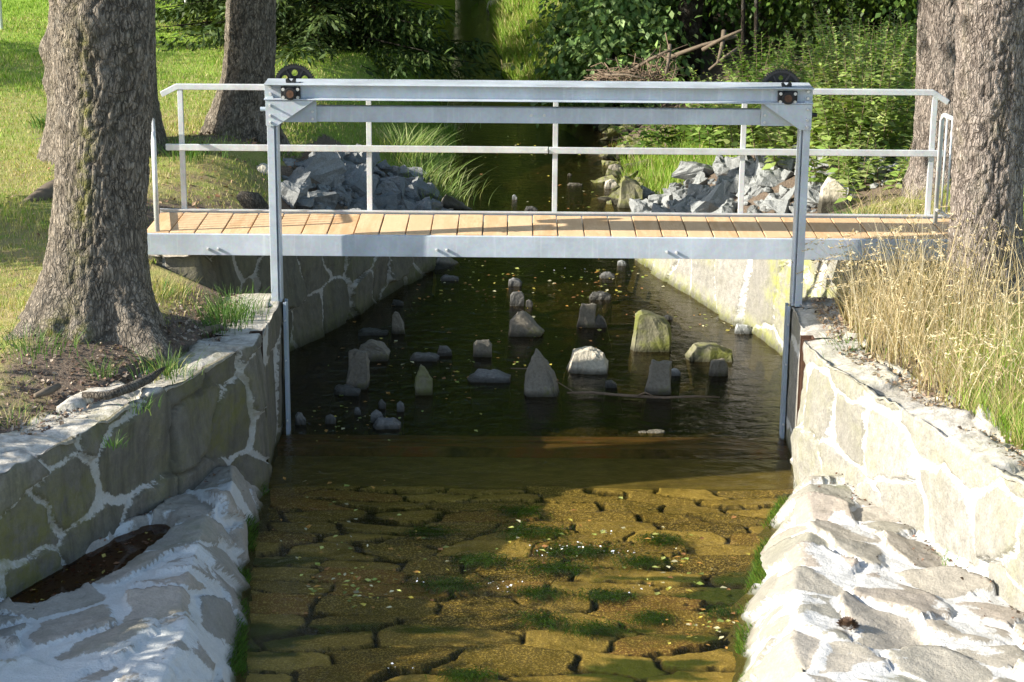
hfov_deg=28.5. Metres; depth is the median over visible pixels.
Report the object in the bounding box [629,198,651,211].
slate rock
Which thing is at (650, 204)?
slate rock
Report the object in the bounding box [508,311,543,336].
standing stone
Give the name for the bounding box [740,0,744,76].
sapling stem
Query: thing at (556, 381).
fallen twig
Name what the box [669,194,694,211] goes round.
slate rock
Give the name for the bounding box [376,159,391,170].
slate rock
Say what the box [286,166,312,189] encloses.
slate rock
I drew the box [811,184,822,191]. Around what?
slate rock
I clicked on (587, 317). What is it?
standing stone
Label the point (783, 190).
slate rock
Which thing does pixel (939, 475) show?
retaining wall
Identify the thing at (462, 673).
water moss
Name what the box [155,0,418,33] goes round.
spruce tree
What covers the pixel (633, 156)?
slate rock
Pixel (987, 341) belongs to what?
dry grass
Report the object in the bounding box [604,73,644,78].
dead pole
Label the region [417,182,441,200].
slate rock
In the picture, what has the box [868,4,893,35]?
woodland tree
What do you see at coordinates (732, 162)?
slate rock
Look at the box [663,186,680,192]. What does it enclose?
slate rock
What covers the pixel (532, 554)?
foam flecks
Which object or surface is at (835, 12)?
woodland tree
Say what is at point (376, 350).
standing stone
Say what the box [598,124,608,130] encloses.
slate rock
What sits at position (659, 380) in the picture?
standing stone
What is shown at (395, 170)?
slate rock
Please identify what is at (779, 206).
slate rock
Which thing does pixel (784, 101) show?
sluice gate frame
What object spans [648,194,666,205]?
slate rock
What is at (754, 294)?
channel wall
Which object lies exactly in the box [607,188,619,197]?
slate rock
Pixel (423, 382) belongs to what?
standing stone
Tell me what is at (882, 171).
slate rock
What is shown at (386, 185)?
slate rock
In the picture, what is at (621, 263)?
standing stone
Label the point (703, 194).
slate rock
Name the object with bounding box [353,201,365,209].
slate rock
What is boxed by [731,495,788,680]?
moss fringe
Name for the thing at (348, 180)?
slate rock
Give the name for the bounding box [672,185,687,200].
slate rock
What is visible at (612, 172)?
slate rock
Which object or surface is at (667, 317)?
standing stone
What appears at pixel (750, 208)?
slate rock
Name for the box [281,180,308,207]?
slate rock
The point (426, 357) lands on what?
standing stone
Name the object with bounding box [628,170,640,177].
slate rock
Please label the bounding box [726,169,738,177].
slate rock
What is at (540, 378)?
standing stone
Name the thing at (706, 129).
nettle bush
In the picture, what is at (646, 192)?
slate rock
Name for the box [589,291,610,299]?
standing stone
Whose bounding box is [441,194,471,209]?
slate rock
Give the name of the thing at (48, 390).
surface root
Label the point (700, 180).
slate rock
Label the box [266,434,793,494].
weir sill
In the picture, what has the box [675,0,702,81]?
woodland tree
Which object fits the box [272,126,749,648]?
floating leaves
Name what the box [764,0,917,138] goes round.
nettle bush
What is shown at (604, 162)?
slate rock
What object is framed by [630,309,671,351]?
standing stone
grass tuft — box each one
[0,316,114,363]
[0,389,60,428]
[14,110,45,131]
[76,351,120,379]
[101,433,132,449]
[114,389,162,414]
[120,345,214,383]
[151,268,199,302]
[156,127,232,164]
[173,281,274,328]
[185,300,258,337]
[362,122,459,165]
[388,152,480,196]
[407,170,496,209]
[418,101,485,131]
[812,327,880,356]
[826,203,884,213]
[935,546,959,565]
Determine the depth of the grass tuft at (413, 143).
26.19 m
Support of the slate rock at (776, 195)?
on the ground at (58, 366)
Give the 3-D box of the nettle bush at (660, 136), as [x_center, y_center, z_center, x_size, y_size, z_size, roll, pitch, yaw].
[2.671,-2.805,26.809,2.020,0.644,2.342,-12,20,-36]
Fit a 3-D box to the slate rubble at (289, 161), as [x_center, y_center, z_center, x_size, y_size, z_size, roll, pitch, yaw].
[-1.630,-1.780,23.169,1.660,1.260,4.782,0,16,0]
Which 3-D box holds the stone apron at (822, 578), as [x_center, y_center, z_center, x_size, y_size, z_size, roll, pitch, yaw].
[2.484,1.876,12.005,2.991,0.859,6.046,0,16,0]
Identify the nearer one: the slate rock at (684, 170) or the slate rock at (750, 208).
the slate rock at (750, 208)
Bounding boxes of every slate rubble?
[283,158,399,206]
[654,164,901,212]
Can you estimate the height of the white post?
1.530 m
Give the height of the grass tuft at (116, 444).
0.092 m
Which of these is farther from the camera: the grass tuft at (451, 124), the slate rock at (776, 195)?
the grass tuft at (451, 124)
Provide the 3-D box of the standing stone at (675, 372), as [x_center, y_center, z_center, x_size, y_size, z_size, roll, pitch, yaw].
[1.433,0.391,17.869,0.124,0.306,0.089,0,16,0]
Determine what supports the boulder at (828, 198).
on the ground at (58, 366)
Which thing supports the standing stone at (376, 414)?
on the stream bed
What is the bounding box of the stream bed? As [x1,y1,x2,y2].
[283,426,778,437]
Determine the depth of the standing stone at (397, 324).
19.05 m
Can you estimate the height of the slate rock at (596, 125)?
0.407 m
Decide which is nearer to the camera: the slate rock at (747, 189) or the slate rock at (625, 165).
the slate rock at (747, 189)
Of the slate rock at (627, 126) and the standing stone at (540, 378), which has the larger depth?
the slate rock at (627, 126)
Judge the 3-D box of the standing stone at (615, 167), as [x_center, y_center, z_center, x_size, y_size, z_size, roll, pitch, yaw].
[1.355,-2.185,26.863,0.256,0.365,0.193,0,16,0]
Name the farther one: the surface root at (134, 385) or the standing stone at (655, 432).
the standing stone at (655, 432)
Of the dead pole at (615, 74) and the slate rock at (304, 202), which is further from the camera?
the dead pole at (615, 74)
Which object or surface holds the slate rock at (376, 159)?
on the ground at (58, 366)
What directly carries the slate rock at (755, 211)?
on the ground at (58, 366)
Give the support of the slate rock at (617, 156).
on the ground at (58, 366)
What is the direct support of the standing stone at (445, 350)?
on the stream bed
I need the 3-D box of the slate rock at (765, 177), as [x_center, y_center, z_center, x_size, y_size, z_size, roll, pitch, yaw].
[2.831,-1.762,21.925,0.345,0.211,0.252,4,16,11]
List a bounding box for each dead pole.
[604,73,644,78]
[627,49,670,73]
[663,44,671,81]
[664,34,737,60]
[701,29,742,51]
[708,46,739,70]
[716,30,725,65]
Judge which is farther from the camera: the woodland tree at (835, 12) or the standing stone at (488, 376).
the woodland tree at (835, 12)
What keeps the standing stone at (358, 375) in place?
on the stream bed
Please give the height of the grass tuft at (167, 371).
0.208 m
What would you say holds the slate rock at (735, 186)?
on the ground at (58, 366)
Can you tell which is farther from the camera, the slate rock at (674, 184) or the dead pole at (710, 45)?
the dead pole at (710, 45)
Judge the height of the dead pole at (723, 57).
0.309 m
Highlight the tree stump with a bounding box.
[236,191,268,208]
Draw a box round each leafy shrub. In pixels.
[507,0,712,130]
[540,0,727,56]
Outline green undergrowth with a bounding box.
[921,311,1023,449]
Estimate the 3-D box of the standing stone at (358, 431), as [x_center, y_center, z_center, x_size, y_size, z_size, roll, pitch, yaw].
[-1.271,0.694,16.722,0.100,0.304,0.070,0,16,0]
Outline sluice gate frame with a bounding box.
[260,63,816,439]
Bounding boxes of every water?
[10,524,169,602]
[283,0,782,429]
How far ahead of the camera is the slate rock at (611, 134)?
29.09 m
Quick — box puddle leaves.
[24,531,152,601]
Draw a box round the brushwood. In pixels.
[581,33,687,81]
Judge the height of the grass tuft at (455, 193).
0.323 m
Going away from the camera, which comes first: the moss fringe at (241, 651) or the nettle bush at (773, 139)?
the moss fringe at (241, 651)
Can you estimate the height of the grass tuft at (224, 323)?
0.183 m
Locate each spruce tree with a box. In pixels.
[155,0,349,43]
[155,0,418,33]
[156,0,509,79]
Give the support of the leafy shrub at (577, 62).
on the ground at (58, 366)
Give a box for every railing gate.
[151,118,159,231]
[933,113,952,223]
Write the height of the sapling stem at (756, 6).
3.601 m
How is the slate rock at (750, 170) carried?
on the ground at (58, 366)
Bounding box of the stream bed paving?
[246,486,792,681]
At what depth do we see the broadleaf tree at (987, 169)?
14.90 m
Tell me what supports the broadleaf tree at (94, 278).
on the ground at (58, 366)
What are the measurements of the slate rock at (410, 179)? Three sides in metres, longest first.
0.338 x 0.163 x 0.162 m
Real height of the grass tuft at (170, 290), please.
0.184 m
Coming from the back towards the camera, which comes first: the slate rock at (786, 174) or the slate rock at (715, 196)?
the slate rock at (715, 196)
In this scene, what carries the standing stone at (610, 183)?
in the water at (747, 390)
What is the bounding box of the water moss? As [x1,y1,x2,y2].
[380,502,740,681]
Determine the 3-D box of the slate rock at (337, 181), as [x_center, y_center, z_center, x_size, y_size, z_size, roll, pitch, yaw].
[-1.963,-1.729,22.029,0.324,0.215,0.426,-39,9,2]
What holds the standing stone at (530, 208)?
on the stream bed
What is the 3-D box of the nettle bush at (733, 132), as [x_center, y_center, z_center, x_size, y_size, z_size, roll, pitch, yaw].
[2.833,-2.821,23.986,2.140,1.018,1.975,0,16,0]
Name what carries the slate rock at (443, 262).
on the ground at (58, 366)
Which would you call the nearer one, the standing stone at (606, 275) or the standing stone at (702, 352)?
the standing stone at (702, 352)
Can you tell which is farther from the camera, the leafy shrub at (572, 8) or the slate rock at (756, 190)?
the leafy shrub at (572, 8)
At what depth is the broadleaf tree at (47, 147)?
20.77 m
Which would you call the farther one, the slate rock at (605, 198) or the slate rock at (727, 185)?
the slate rock at (605, 198)
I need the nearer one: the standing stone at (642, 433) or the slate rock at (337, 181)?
the standing stone at (642, 433)
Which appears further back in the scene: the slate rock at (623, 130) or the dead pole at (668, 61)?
the slate rock at (623, 130)
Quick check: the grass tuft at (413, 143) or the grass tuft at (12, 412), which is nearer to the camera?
the grass tuft at (12, 412)
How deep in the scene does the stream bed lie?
17.20 m
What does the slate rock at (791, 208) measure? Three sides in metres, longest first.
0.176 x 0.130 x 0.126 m
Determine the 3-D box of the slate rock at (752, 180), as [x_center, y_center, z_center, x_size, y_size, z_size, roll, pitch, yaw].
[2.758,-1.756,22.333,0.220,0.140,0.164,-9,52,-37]
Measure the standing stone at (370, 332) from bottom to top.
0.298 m
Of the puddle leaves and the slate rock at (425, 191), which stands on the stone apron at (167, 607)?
the puddle leaves
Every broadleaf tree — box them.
[3,0,175,369]
[36,12,167,164]
[199,0,291,153]
[902,0,955,200]
[944,0,1023,306]
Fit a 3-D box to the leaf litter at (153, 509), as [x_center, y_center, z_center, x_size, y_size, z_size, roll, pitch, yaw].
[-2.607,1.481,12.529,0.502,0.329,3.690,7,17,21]
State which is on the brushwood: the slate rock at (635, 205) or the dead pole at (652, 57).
the dead pole at (652, 57)
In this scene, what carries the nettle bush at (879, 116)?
on the ground at (58, 366)
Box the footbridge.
[147,83,949,260]
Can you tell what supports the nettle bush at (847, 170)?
on the ground at (58, 366)
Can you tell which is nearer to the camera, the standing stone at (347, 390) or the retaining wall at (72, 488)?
the retaining wall at (72, 488)
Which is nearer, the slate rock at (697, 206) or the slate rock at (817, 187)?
the slate rock at (817, 187)
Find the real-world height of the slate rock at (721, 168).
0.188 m
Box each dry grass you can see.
[780,207,1023,429]
[832,173,950,214]
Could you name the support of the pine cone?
on the stone apron at (822, 578)
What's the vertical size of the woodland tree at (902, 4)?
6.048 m
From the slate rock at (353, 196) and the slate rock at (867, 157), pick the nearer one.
the slate rock at (867, 157)
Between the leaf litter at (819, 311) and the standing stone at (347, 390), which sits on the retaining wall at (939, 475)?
the leaf litter at (819, 311)
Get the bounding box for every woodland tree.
[573,0,860,64]
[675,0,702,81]
[703,0,914,62]
[719,0,865,33]
[809,0,918,27]
[840,0,918,56]
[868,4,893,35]
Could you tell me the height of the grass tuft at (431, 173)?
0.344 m
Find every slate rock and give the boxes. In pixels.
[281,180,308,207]
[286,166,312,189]
[296,195,314,209]
[302,152,346,185]
[307,190,339,209]
[308,202,325,209]
[316,184,328,191]
[329,174,344,188]
[331,186,345,192]
[336,190,350,205]
[337,192,343,201]
[342,176,352,184]
[344,153,366,164]
[344,164,378,196]
[344,191,351,205]
[346,191,357,198]
[348,179,366,196]
[351,196,377,208]
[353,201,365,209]
[359,152,380,172]
[374,168,384,176]
[375,191,397,208]
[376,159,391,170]
[376,178,400,194]
[379,176,404,198]
[384,204,397,209]
[388,165,400,175]
[397,199,416,209]
[397,205,405,209]
[398,165,411,177]
[404,184,419,200]
[405,176,423,182]
[407,167,425,177]
[411,177,429,200]
[414,205,427,210]
[416,197,431,210]
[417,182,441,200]
[431,198,446,209]
[431,202,442,209]
[434,257,457,269]
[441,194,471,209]
[590,175,619,183]
[593,106,620,127]
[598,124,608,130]
[598,196,610,200]
[600,128,623,140]
[600,154,615,158]
[602,160,620,164]
[606,168,620,175]
[607,126,628,132]
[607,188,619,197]
[611,194,618,204]
[616,146,640,158]
[623,124,634,131]
[624,159,651,171]
[625,135,646,144]
[628,147,639,162]
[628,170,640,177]
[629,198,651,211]
[640,185,654,199]
[642,199,657,207]
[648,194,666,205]
[651,203,670,211]
[661,194,672,206]
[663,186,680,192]
[665,199,677,206]
[668,182,681,188]
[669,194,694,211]
[672,161,713,179]
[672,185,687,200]
[674,205,690,212]
[677,192,696,201]
[684,178,694,187]
[687,183,709,194]
[690,199,718,212]
[692,177,707,184]
[695,171,705,177]
[696,188,711,199]
[700,182,729,206]
[712,162,729,176]
[713,198,734,212]
[714,155,724,162]
[715,175,732,185]
[722,179,734,197]
[724,155,753,168]
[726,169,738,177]
[728,174,751,194]
[728,201,737,208]
[744,184,752,194]
[745,160,765,175]
[747,205,757,212]
[749,175,756,184]
[751,185,768,195]
[751,209,762,212]
[755,156,769,174]
[755,168,782,186]
[760,201,772,211]
[763,195,781,208]
[764,200,790,212]
[768,192,781,198]
[770,163,781,169]
[777,156,795,171]
[779,185,788,195]
[781,169,793,180]
[781,186,794,200]
[789,206,793,212]
[807,185,819,207]
[808,175,824,185]
[809,171,834,176]
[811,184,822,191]
[817,156,837,167]
[859,149,885,165]
[869,166,887,176]
[887,163,906,173]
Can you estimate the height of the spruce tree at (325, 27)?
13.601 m
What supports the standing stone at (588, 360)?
on the stream bed
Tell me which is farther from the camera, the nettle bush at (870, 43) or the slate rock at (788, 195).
the nettle bush at (870, 43)
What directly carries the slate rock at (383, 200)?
on the ground at (58, 366)
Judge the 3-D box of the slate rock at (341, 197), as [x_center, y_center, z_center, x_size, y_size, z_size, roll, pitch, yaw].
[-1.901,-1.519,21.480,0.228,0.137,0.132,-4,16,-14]
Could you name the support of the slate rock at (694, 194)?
on the ground at (58, 366)
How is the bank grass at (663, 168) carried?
on the ground at (58, 366)
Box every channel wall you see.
[148,255,436,351]
[634,258,945,355]
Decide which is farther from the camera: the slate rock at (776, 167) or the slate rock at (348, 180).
the slate rock at (348, 180)
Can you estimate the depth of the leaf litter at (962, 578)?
12.87 m
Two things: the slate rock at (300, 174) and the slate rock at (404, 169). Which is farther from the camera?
the slate rock at (404, 169)
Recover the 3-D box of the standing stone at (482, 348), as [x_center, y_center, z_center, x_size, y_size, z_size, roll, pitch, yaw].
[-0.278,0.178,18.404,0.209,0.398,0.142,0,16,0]
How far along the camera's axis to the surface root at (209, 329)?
14.84 m
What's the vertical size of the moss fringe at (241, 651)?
0.156 m
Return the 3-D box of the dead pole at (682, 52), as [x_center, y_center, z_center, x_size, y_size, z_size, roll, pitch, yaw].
[2.692,-4.181,28.697,1.057,0.425,0.063,5,16,16]
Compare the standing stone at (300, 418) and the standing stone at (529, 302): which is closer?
the standing stone at (300, 418)
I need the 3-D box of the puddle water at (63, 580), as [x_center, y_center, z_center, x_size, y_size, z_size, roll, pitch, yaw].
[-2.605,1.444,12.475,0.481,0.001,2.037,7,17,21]
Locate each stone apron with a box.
[0,465,270,681]
[724,475,1023,681]
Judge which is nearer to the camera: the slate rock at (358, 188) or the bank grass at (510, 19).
the slate rock at (358, 188)
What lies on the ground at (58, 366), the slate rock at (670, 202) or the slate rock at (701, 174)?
the slate rock at (670, 202)
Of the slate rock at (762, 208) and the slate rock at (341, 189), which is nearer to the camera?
the slate rock at (762, 208)
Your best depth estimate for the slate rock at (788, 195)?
21.45 m
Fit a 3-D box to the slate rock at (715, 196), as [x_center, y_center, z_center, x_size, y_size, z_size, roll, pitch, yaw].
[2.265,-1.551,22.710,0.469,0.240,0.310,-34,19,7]
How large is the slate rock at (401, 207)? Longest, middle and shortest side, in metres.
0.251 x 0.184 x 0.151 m
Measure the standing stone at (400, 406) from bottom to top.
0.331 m
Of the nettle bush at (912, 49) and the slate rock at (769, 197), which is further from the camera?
the nettle bush at (912, 49)
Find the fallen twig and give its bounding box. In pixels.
[511,368,573,391]
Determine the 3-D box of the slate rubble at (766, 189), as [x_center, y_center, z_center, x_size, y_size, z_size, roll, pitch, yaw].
[2.916,-1.655,22.777,3.040,1.247,4.730,0,16,0]
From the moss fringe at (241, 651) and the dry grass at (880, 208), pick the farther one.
the dry grass at (880, 208)
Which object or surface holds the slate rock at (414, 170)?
on the ground at (58, 366)
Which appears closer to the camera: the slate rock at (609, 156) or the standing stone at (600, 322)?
the standing stone at (600, 322)
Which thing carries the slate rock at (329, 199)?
on the ground at (58, 366)
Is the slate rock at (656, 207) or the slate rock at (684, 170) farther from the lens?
the slate rock at (684, 170)
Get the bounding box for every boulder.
[256,163,267,176]
[499,63,514,73]
[817,177,846,213]
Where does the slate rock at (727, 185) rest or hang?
on the ground at (58, 366)
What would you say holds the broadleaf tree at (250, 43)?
on the ground at (58, 366)
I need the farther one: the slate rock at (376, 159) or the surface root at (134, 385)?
the slate rock at (376, 159)
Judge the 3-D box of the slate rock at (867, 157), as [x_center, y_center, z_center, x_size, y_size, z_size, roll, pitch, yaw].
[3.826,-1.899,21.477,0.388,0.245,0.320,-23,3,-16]
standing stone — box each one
[294,412,308,433]
[324,414,335,434]
[334,384,360,395]
[346,349,369,389]
[353,407,363,434]
[358,328,388,335]
[359,339,389,361]
[368,409,383,434]
[373,417,401,434]
[378,399,385,408]
[391,311,404,333]
[392,299,403,305]
[397,401,404,434]
[410,352,438,361]
[414,365,432,394]
[437,345,451,355]
[440,274,458,280]
[467,369,510,382]
[473,339,491,356]
[508,277,521,286]
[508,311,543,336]
[510,291,523,305]
[524,348,558,396]
[525,206,537,210]
[526,299,532,306]
[566,346,607,374]
[567,183,582,185]
[576,303,595,327]
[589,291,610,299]
[595,314,606,327]
[599,272,614,278]
[604,179,618,188]
[605,380,616,387]
[608,164,622,172]
[617,260,626,265]
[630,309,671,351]
[638,431,646,435]
[644,359,671,394]
[646,429,664,436]
[664,315,672,319]
[671,368,680,375]
[685,342,732,361]
[709,358,727,375]
[734,323,751,333]
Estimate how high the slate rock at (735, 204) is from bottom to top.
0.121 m
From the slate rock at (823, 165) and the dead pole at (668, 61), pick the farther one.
the dead pole at (668, 61)
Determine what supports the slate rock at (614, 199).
on the ground at (58, 366)
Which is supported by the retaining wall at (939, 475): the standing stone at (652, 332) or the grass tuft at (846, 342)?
the grass tuft at (846, 342)
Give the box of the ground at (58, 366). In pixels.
[0,0,1023,434]
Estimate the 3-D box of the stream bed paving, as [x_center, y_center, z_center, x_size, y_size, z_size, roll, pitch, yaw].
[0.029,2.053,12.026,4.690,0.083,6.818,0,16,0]
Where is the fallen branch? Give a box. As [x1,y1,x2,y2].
[567,391,719,398]
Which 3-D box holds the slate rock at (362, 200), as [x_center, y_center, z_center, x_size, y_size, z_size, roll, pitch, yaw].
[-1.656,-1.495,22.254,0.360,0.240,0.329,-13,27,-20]
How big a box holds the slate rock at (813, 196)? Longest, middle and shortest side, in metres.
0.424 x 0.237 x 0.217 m
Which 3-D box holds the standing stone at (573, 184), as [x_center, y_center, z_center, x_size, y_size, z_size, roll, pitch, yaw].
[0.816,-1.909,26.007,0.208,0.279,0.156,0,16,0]
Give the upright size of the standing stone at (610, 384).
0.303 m
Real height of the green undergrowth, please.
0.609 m
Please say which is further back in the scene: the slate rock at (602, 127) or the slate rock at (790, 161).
the slate rock at (602, 127)
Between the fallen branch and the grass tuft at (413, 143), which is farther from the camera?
the grass tuft at (413, 143)
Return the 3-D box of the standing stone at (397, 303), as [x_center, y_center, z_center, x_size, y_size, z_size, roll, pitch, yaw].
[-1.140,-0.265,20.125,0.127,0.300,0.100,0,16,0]
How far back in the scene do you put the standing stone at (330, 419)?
16.45 m
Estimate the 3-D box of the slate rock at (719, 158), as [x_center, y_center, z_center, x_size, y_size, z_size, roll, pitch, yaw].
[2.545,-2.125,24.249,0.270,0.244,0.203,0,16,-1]
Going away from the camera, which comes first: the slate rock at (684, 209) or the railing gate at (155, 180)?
the railing gate at (155, 180)
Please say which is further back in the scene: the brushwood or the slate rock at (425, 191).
the brushwood
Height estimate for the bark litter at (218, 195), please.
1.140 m
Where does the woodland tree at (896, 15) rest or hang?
on the ground at (58, 366)
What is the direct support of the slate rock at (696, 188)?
on the ground at (58, 366)
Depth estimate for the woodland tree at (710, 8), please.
30.71 m
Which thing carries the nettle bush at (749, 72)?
on the ground at (58, 366)
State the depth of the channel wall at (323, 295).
18.80 m
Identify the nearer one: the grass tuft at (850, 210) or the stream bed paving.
the stream bed paving
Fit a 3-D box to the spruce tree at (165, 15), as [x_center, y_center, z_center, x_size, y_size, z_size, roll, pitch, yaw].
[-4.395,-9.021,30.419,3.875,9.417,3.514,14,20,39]
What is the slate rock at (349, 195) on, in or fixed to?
on the ground at (58, 366)
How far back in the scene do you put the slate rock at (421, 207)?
23.82 m
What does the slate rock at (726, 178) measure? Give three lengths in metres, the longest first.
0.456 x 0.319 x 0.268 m
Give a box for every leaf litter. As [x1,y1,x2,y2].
[2,470,245,608]
[791,472,1023,644]
[804,293,1023,466]
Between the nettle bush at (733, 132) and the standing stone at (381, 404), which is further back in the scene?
the nettle bush at (733, 132)
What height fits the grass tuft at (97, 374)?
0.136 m
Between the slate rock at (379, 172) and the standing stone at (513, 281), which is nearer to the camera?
the standing stone at (513, 281)
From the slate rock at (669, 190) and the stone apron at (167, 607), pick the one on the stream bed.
the stone apron at (167, 607)
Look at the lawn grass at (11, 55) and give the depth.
24.94 m
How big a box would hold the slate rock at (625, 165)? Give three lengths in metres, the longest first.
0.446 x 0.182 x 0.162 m
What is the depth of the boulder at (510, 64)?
35.30 m
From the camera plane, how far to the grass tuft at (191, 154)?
20.66 m
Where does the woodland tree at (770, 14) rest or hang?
on the ground at (58, 366)
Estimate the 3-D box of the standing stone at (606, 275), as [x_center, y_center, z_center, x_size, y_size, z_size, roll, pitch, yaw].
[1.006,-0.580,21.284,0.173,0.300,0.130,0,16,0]
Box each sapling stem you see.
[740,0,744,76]
[754,0,758,61]
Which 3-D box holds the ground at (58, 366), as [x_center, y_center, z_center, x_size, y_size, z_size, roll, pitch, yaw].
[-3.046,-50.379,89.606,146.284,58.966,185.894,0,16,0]
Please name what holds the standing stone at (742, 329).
on the stream bed
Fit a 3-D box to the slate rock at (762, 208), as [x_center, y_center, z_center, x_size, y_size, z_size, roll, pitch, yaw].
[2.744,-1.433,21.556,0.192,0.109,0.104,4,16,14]
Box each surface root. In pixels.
[33,383,60,397]
[82,366,165,399]
[196,324,228,335]
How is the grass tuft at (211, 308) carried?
on the ground at (58, 366)
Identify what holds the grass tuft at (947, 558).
on the stone apron at (822, 578)
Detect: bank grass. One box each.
[484,0,655,106]
[610,81,1023,238]
[835,198,1023,431]
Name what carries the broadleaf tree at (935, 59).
on the ground at (58, 366)
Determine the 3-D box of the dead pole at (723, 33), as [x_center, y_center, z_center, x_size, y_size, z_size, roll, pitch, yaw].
[2.950,-4.134,28.395,0.076,0.488,0.368,6,17,18]
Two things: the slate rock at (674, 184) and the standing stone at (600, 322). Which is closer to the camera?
the standing stone at (600, 322)
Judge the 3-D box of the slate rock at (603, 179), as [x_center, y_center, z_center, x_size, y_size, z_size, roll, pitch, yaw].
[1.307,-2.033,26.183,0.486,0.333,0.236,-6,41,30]
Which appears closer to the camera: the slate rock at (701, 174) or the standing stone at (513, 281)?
the standing stone at (513, 281)
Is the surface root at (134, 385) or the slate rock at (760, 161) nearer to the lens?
the surface root at (134, 385)
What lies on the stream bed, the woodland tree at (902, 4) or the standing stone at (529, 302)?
the standing stone at (529, 302)
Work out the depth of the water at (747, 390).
18.98 m
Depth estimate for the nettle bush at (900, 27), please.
27.20 m
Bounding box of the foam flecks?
[337,268,641,668]
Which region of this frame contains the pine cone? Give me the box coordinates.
[836,616,859,629]
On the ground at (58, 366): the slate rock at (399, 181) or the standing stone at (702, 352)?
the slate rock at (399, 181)
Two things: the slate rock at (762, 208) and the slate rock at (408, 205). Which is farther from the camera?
the slate rock at (408, 205)
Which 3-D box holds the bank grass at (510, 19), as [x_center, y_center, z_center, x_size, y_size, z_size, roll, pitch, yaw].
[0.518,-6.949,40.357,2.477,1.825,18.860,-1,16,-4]
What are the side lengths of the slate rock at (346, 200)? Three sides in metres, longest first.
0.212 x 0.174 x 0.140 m
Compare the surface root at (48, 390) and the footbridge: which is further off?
the footbridge
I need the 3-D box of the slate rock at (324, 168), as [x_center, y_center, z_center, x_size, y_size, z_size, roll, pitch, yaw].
[-2.094,-1.797,21.768,0.617,0.433,0.382,-38,24,1]
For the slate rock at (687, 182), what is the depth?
24.43 m
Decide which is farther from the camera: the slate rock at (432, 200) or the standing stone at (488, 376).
the slate rock at (432, 200)
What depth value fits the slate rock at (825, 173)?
21.45 m
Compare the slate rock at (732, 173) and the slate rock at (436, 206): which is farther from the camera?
the slate rock at (436, 206)
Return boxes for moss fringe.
[226,479,270,677]
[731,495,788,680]
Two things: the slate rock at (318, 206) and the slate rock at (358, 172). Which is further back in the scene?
the slate rock at (358, 172)
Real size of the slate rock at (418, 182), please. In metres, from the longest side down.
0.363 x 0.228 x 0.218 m
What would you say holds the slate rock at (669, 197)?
on the ground at (58, 366)
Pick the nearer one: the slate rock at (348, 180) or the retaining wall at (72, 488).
the retaining wall at (72, 488)
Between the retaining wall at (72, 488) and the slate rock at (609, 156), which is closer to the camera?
the retaining wall at (72, 488)
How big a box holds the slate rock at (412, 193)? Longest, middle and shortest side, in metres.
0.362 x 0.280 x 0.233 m
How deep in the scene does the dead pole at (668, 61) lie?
27.83 m
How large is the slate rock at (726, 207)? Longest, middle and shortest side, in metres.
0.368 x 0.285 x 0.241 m
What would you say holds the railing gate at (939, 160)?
on the footbridge
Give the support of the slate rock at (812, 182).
on the ground at (58, 366)
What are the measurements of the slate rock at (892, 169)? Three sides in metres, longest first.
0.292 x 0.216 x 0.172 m
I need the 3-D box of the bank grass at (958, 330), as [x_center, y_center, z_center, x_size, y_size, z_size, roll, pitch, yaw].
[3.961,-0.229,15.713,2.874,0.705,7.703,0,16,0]
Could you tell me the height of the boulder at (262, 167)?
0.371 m
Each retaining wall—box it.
[0,293,285,598]
[784,297,1023,611]
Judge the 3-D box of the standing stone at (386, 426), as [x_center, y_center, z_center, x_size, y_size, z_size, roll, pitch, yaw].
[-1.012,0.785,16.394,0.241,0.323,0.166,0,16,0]
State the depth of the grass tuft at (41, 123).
22.80 m
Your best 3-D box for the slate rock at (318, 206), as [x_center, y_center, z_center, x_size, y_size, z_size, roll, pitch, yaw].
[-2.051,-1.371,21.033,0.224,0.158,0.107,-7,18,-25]
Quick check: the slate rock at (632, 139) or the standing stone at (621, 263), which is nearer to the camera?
the standing stone at (621, 263)
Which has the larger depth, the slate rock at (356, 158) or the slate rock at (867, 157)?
the slate rock at (356, 158)
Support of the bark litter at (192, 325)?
on the ground at (58, 366)
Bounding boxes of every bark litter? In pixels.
[0,284,245,434]
[6,123,347,235]
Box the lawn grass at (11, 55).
[0,0,460,422]
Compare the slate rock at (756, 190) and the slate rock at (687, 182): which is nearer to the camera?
the slate rock at (756, 190)
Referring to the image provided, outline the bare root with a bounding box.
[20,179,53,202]
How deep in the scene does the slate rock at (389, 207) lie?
22.99 m
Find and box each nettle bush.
[608,105,721,147]
[661,61,827,147]
[662,70,808,147]
[708,19,915,166]
[718,30,848,82]
[750,39,915,169]
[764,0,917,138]
[772,120,912,203]
[812,5,916,110]
[815,16,916,84]
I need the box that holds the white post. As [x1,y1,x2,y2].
[0,0,2,28]
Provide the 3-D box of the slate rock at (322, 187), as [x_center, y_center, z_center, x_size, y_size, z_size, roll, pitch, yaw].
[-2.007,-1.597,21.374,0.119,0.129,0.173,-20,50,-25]
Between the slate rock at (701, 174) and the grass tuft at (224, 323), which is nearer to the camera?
the grass tuft at (224, 323)
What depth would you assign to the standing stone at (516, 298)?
20.09 m
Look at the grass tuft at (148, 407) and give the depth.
13.20 m

